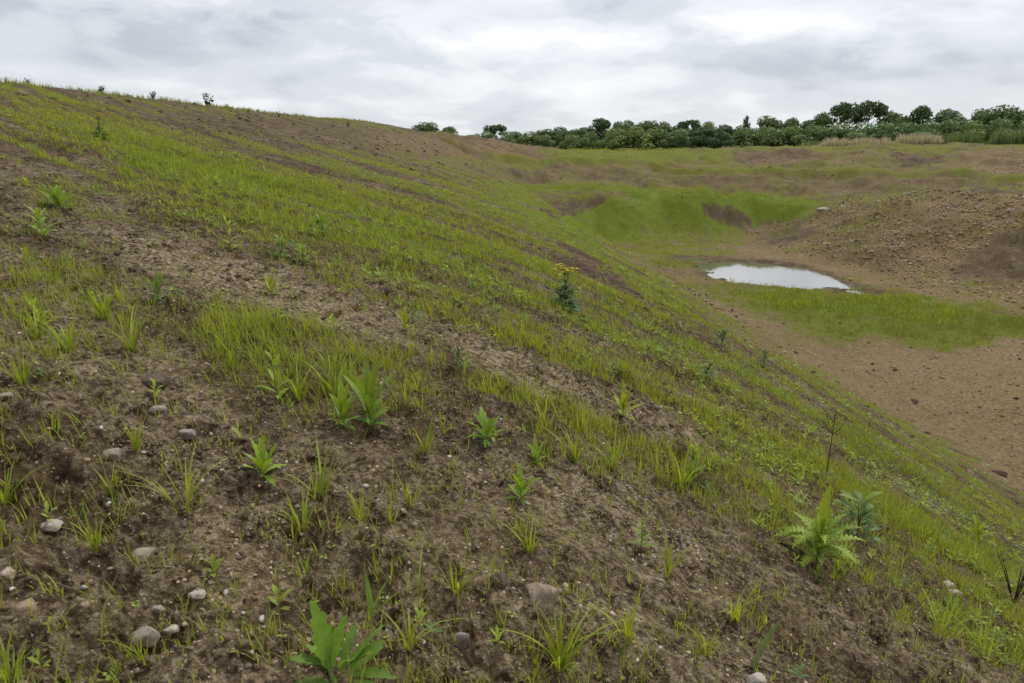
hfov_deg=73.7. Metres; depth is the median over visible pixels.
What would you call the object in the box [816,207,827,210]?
stone
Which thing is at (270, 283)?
leafy weed
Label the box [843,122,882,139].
bush
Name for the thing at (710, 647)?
grass tuft
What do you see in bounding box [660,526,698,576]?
grass tuft
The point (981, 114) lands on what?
broadleaf tree
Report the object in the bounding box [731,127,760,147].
bush
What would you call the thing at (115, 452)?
stone
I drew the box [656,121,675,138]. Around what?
broadleaf tree
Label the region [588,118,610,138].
broadleaf tree
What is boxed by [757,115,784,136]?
broadleaf tree
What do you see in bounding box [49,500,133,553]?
grass tuft
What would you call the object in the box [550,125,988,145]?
distant wood
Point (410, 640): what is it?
grass tuft
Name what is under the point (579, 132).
broadleaf tree
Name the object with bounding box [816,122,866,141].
bush
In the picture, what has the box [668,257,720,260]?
puddle
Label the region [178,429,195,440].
stone
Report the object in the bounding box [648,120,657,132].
broadleaf tree
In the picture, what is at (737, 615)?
grass tuft
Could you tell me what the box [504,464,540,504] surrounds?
leafy weed
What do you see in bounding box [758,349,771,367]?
spiky weed
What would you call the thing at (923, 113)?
broadleaf tree
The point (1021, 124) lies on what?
bush
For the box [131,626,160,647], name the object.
stone
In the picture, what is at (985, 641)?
grass tuft
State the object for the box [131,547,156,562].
stone
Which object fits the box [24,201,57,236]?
leafy weed
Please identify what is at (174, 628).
stone
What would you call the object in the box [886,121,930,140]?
bush
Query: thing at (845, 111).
broadleaf tree
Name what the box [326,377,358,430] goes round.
leafy weed
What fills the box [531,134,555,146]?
bush
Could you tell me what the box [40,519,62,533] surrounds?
stone
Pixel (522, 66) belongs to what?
sky
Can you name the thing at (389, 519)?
grass tuft
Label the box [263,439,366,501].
grass tuft
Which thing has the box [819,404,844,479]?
dry stalk
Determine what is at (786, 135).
bush
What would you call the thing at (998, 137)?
reeds
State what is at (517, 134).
broadleaf tree
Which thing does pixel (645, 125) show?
broadleaf tree
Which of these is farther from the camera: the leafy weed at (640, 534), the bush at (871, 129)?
the bush at (871, 129)
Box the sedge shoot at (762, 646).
[753,615,784,667]
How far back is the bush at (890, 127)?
106.70 m
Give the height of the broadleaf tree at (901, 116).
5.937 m
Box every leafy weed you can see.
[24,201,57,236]
[34,181,86,207]
[140,269,168,299]
[219,212,237,249]
[242,437,286,485]
[254,344,289,399]
[256,273,286,295]
[270,234,290,259]
[289,600,394,682]
[292,242,313,263]
[306,212,336,234]
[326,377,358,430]
[342,356,395,427]
[395,305,412,329]
[441,345,468,369]
[464,406,504,447]
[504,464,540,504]
[525,433,545,465]
[604,379,641,421]
[629,517,655,547]
[773,484,866,568]
[835,489,885,545]
[963,514,995,544]
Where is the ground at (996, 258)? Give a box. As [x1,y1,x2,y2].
[0,82,1023,682]
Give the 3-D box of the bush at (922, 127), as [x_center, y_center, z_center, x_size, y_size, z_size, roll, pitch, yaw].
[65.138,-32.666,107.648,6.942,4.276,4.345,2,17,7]
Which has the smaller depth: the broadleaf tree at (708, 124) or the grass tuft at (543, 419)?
the grass tuft at (543, 419)
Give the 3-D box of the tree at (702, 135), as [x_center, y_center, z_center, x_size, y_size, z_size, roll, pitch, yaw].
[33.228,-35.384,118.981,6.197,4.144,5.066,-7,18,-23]
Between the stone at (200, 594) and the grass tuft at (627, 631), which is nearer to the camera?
the stone at (200, 594)
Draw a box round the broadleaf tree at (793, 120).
[778,117,801,145]
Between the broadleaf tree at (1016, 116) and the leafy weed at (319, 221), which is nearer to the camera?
the leafy weed at (319, 221)
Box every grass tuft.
[0,334,59,385]
[0,458,50,505]
[0,622,52,682]
[2,302,51,340]
[28,290,95,354]
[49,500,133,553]
[79,284,116,320]
[91,305,150,350]
[91,457,123,497]
[105,439,225,515]
[122,409,152,451]
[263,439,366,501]
[268,358,316,401]
[268,478,320,533]
[298,347,369,395]
[339,480,372,521]
[375,484,406,523]
[378,594,451,651]
[397,461,450,508]
[410,416,441,453]
[434,553,486,595]
[474,595,639,672]
[495,510,559,554]
[523,395,585,430]
[538,424,597,463]
[581,569,662,646]
[591,428,635,471]
[655,431,717,491]
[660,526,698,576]
[677,619,728,656]
[699,582,771,623]
[826,549,867,571]
[915,578,1000,646]
[924,597,1011,663]
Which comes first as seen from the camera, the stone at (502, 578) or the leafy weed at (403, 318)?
the stone at (502, 578)
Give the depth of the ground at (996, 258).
3.61 m
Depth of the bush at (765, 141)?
114.16 m
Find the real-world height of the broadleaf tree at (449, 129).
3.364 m
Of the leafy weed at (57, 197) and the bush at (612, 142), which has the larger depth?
the bush at (612, 142)
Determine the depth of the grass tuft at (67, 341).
2.84 m
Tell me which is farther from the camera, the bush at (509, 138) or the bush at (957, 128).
the bush at (509, 138)
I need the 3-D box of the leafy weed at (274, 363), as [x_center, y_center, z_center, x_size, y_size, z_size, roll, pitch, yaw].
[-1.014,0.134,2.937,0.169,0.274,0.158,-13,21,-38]
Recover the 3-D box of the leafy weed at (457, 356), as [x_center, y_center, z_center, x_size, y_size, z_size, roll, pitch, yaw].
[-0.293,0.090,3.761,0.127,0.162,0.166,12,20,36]
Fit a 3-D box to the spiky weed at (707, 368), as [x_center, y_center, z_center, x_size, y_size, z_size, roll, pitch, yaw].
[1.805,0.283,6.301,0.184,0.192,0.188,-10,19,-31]
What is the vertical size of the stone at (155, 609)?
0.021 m
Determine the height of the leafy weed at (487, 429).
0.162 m
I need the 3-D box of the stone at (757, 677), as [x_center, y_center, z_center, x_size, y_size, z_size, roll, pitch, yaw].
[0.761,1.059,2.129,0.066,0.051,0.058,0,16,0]
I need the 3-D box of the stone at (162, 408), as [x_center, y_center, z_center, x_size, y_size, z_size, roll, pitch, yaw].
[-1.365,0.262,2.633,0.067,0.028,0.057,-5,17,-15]
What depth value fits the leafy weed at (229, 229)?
5.00 m
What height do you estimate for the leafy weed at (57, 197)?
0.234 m
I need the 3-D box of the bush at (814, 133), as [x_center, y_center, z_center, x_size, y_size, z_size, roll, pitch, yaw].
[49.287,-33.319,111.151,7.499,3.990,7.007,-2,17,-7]
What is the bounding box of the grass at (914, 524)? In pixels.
[0,76,1023,682]
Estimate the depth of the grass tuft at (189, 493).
2.04 m
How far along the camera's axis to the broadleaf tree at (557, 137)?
131.19 m
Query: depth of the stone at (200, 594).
1.79 m
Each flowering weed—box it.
[86,112,108,142]
[550,263,581,312]
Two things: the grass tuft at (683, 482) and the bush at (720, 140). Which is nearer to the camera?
the grass tuft at (683, 482)
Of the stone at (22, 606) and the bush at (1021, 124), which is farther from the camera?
the bush at (1021, 124)
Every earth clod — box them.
[141,373,168,389]
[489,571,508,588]
[992,470,1007,476]
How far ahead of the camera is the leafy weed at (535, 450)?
3.16 m
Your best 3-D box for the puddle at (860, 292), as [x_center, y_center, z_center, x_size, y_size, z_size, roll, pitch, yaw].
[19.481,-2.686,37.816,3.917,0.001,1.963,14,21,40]
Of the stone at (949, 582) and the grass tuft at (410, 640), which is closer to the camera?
the grass tuft at (410, 640)
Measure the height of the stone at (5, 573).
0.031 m
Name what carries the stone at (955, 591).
on the ground at (996, 258)
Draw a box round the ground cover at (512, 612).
[0,82,1023,680]
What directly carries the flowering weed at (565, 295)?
on the ground at (996, 258)
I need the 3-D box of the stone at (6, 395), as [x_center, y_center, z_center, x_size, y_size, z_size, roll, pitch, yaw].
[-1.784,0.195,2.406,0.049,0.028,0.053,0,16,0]
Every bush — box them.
[478,131,498,138]
[498,131,517,142]
[517,131,545,145]
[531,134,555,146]
[558,134,582,148]
[574,131,605,148]
[597,127,626,149]
[613,126,655,149]
[639,127,677,147]
[660,128,691,148]
[701,131,737,148]
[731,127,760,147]
[751,126,784,146]
[768,125,810,146]
[790,124,829,142]
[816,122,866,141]
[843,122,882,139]
[866,121,905,140]
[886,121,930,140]
[910,120,941,133]
[926,119,966,139]
[961,120,987,141]
[984,117,1015,140]
[1015,119,1023,130]
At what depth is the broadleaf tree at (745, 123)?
129.28 m
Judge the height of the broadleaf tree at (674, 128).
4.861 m
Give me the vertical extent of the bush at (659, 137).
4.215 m
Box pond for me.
[694,261,856,290]
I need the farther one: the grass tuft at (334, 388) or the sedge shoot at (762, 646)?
the grass tuft at (334, 388)
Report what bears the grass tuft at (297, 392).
on the ground at (996, 258)
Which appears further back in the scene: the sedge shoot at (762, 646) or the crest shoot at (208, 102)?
the crest shoot at (208, 102)
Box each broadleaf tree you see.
[412,122,439,131]
[439,126,458,134]
[483,124,506,135]
[511,131,521,142]
[530,129,555,145]
[551,130,562,147]
[565,127,588,142]
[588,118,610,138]
[611,121,625,134]
[623,120,637,146]
[630,120,652,146]
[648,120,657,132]
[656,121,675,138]
[668,125,689,140]
[677,119,702,136]
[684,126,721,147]
[701,121,714,146]
[717,124,738,146]
[742,115,750,146]
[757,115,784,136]
[778,117,801,145]
[800,120,811,134]
[802,112,833,132]
[828,102,860,128]
[847,100,888,125]
[875,110,903,132]
[896,114,913,129]
[903,105,932,127]
[929,108,971,129]
[970,108,993,138]
[987,104,1023,129]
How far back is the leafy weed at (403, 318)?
4.32 m
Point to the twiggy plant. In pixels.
(1020, 585)
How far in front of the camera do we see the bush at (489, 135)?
118.19 m
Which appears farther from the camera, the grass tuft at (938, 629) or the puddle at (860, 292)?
the puddle at (860, 292)
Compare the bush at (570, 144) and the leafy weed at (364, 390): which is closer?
the leafy weed at (364, 390)
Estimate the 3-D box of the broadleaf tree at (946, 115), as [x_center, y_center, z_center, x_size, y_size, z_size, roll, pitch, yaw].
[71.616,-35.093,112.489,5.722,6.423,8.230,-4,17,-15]
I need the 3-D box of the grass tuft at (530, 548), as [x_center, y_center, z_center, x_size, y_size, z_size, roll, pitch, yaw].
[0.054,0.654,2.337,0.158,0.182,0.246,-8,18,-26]
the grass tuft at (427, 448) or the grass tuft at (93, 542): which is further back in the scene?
the grass tuft at (427, 448)
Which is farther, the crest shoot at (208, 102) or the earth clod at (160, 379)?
the crest shoot at (208, 102)
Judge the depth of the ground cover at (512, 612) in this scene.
5.67 m
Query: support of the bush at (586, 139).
on the ground at (996, 258)
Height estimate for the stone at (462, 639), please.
0.056 m
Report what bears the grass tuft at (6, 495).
on the ground at (996, 258)
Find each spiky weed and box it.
[701,362,717,383]
[710,329,731,351]
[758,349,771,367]
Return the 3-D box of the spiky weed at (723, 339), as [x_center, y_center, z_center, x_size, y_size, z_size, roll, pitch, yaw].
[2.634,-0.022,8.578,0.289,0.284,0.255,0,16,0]
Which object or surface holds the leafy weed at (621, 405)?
on the ground at (996, 258)
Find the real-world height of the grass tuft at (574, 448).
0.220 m
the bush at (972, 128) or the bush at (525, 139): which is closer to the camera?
the bush at (972, 128)
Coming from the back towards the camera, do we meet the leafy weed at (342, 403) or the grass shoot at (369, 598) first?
the leafy weed at (342, 403)
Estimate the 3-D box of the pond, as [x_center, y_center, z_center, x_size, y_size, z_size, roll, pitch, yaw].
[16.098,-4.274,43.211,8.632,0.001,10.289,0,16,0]
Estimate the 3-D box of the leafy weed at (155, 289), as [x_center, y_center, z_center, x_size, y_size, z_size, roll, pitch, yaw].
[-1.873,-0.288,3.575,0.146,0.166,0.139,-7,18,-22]
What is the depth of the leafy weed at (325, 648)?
1.52 m
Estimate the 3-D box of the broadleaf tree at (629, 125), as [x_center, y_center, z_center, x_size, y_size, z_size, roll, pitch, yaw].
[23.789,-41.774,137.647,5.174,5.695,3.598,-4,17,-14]
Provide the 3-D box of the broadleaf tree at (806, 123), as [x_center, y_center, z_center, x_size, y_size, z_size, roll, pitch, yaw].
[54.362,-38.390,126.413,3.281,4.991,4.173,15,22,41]
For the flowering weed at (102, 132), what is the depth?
8.79 m
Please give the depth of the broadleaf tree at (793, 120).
126.81 m
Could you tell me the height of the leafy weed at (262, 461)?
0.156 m
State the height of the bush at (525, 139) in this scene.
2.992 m
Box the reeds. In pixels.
[561,126,1023,151]
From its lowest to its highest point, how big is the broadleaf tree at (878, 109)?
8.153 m
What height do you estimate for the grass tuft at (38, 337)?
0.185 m
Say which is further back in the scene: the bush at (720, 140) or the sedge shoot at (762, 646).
the bush at (720, 140)
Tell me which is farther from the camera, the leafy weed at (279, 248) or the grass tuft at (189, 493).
the leafy weed at (279, 248)
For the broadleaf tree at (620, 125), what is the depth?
134.76 m
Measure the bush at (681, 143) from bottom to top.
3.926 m
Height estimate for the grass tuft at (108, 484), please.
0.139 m
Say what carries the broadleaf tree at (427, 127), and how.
on the ground at (996, 258)
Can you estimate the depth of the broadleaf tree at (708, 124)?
132.61 m
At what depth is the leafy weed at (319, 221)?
6.46 m
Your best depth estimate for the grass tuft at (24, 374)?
2.56 m
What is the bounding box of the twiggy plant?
[993,549,1023,605]
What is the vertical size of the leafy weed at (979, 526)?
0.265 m
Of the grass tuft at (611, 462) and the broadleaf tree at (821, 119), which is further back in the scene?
the broadleaf tree at (821, 119)
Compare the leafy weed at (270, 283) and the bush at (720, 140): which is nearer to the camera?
the leafy weed at (270, 283)
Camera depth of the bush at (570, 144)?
120.13 m
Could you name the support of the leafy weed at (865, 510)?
on the ground at (996, 258)
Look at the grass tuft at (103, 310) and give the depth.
3.23 m
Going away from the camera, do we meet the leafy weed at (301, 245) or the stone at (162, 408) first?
the stone at (162, 408)
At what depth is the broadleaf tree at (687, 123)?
127.78 m
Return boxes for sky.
[0,0,1023,138]
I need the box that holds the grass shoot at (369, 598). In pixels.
[361,572,400,668]
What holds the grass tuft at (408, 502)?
on the ground at (996, 258)
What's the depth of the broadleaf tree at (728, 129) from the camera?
130.98 m
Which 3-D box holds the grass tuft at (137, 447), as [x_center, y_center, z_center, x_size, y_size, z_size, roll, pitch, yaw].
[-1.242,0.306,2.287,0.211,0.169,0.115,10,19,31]
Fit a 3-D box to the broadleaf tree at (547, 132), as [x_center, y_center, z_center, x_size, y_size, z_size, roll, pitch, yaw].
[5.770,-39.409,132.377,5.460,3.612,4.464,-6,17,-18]
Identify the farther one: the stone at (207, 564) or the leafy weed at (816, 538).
the leafy weed at (816, 538)
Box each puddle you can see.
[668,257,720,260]
[844,289,878,294]
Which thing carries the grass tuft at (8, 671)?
on the ground at (996, 258)
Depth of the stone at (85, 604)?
1.57 m
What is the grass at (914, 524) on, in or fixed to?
on the ground at (996, 258)
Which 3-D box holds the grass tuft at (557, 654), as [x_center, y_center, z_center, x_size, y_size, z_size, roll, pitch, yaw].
[0.134,0.823,1.876,0.366,0.246,0.306,-15,22,-42]
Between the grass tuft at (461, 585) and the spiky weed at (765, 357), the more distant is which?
the spiky weed at (765, 357)
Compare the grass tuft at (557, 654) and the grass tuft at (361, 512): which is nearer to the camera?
the grass tuft at (557, 654)
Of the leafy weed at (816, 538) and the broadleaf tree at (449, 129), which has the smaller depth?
the leafy weed at (816, 538)
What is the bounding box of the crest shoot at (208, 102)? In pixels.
[202,93,213,104]
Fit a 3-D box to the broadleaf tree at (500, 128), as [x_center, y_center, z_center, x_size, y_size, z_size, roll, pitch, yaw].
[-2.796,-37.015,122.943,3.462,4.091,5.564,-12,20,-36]
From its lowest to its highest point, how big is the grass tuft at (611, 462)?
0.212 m
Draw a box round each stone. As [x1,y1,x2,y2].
[0,392,13,400]
[0,567,14,578]
[14,598,36,612]
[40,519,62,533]
[80,600,97,607]
[102,448,121,462]
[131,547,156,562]
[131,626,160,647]
[149,405,166,414]
[151,605,164,613]
[163,624,178,634]
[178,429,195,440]
[188,589,205,600]
[204,556,214,566]
[453,632,469,649]
[525,582,559,610]
[746,672,765,682]
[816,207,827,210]
[942,580,954,588]
[949,589,962,596]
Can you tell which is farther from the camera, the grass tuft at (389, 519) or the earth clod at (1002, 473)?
the earth clod at (1002, 473)
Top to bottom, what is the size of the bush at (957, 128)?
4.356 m
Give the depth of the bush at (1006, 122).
102.70 m
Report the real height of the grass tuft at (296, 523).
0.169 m
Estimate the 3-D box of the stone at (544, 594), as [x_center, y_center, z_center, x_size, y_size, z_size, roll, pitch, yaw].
[0.094,0.786,2.116,0.111,0.075,0.116,0,16,0]
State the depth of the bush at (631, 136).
120.85 m
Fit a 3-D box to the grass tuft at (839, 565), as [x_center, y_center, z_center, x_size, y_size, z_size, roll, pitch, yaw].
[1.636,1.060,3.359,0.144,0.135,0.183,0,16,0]
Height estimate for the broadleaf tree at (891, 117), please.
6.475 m
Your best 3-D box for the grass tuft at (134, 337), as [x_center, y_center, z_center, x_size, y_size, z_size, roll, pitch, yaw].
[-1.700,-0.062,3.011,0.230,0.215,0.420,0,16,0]

